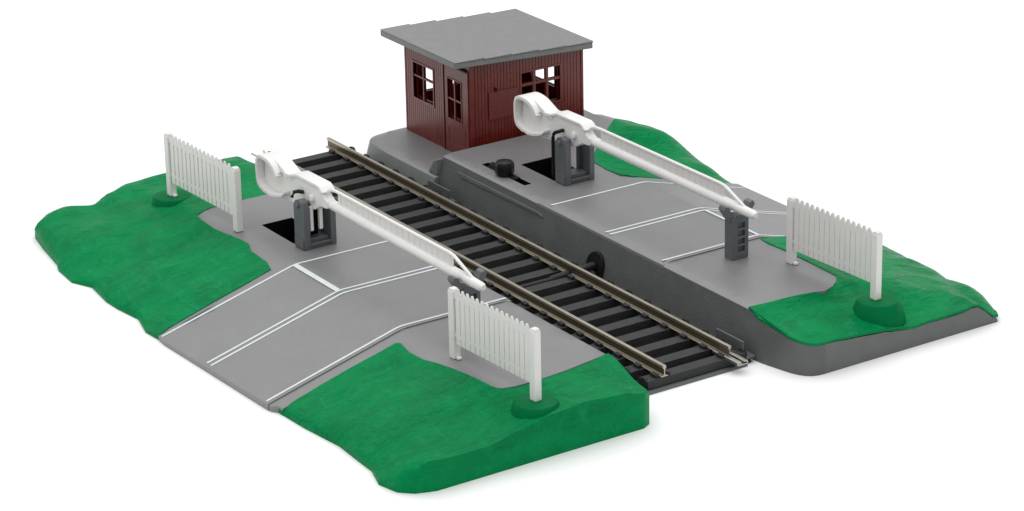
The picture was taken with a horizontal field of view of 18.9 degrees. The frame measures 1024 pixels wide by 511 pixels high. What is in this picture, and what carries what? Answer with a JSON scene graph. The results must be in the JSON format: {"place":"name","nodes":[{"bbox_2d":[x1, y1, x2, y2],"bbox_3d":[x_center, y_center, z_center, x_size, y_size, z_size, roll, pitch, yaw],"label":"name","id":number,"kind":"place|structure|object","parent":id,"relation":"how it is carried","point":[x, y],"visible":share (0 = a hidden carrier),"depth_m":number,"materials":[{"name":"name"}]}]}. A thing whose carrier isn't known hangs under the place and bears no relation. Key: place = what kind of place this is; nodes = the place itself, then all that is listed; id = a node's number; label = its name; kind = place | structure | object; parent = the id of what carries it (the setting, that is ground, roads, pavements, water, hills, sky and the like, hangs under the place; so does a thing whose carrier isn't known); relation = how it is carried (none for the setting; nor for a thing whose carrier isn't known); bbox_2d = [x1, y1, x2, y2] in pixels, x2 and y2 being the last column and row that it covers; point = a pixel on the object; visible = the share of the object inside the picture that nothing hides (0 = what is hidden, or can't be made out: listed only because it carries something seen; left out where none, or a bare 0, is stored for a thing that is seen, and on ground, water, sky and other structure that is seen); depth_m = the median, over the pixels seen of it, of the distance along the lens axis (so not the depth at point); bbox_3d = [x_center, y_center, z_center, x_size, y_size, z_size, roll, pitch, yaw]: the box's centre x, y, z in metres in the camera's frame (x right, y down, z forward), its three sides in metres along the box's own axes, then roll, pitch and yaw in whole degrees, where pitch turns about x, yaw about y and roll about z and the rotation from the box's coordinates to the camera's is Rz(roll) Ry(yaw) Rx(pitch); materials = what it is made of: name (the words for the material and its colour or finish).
{"place":"outdoors","nodes":[
{"label":"outdoors","id":0,"kind":"place"},
{"bbox_2d":[0,0,1023,510],"bbox_3d":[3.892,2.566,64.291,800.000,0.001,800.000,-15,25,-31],"label":"tabletop","id":1,"kind":"object","parent":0,"point":[898,124],"visible":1,"depth_m":74.86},
{"bbox_2d":[35,156,648,493],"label":"crossing ramp","id":2,"kind":"structure","parent":1,"relation":"on","point":[343,342],"depth_m":65.07,"materials":[{"name":"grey plastic"}]},
{"bbox_2d":[164,132,242,231],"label":"picket fence","id":3,"kind":"object","parent":2,"relation":"on","point":[199,173],"visible":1,"depth_m":70.74,"materials":[{"name":"white plastic"}]},
{"bbox_2d":[255,150,485,290],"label":"crossing barrier","id":4,"kind":"object","parent":2,"relation":"on","point":[316,204],"visible":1,"depth_m":68.45,"materials":[{"name":"white plastic"}]},
{"bbox_2d":[447,267,486,302],"bbox_3d":[-0.918,0.966,64.130,0.851,1.300,0.280,-15,25,-31],"label":"barrier rest","id":5,"kind":"object","parent":2,"relation":"on","point":[480,274],"visible":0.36,"depth_m":63.94,"materials":[{"name":"grey plastic"}]},
{"bbox_2d":[448,286,541,401],"bbox_3d":[-0.362,1.740,61.691,0.170,1.586,2.944,-16,26,-33],"label":"picket fence","id":6,"kind":"object","parent":2,"relation":"on","point":[501,340],"visible":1,"depth_m":61.51,"materials":[{"name":"white plastic"}]},
{"bbox_2d":[251,137,750,394],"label":"railway track","id":7,"kind":"structure","parent":1,"relation":"on","point":[649,346],"depth_m":68.65,"materials":[{"name":"black plastic"}]},
{"bbox_2d":[367,110,997,375],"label":"crossing ramp","id":8,"kind":"structure","parent":1,"relation":"on","point":[655,240],"depth_m":68.65,"materials":[{"name":"grey plastic"}]},
{"bbox_2d":[380,9,592,151],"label":"signal hut","id":9,"kind":"object","parent":8,"relation":"on","point":[489,64],"visible":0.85,"depth_m":76.22,"materials":[{"name":"red plastic"}]},
{"bbox_2d":[412,59,434,107],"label":"window","id":10,"kind":"structure","parent":9,"relation":"in","point":[424,99],"depth_m":76.82,"materials":[{"name":"brown plastic"}]},
{"bbox_2d":[441,64,469,151],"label":"door","id":11,"kind":"structure","parent":9,"relation":"in","point":[456,134],"depth_m":75.74,"materials":[{"name":"red plastic"}]},
{"bbox_2d":[519,63,561,102],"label":"window","id":12,"kind":"structure","parent":9,"relation":"in","point":[533,82],"depth_m":76.17,"materials":[{"name":"brown plastic"}]},
{"bbox_2d":[513,92,757,218],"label":"crossing barrier","id":13,"kind":"object","parent":8,"relation":"on","point":[538,114],"visible":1,"depth_m":72.03,"materials":[{"name":"white plastic"}]},
{"bbox_2d":[718,198,754,260],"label":"barrier rest","id":14,"kind":"object","parent":8,"relation":"on","point":[736,234],"visible":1,"depth_m":67.65,"materials":[{"name":"grey plastic"}]},
{"bbox_2d":[786,196,882,299],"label":"picket fence","id":15,"kind":"object","parent":8,"relation":"on","point":[842,243],"visible":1,"depth_m":66.12,"materials":[{"name":"white plastic"}]}
]}

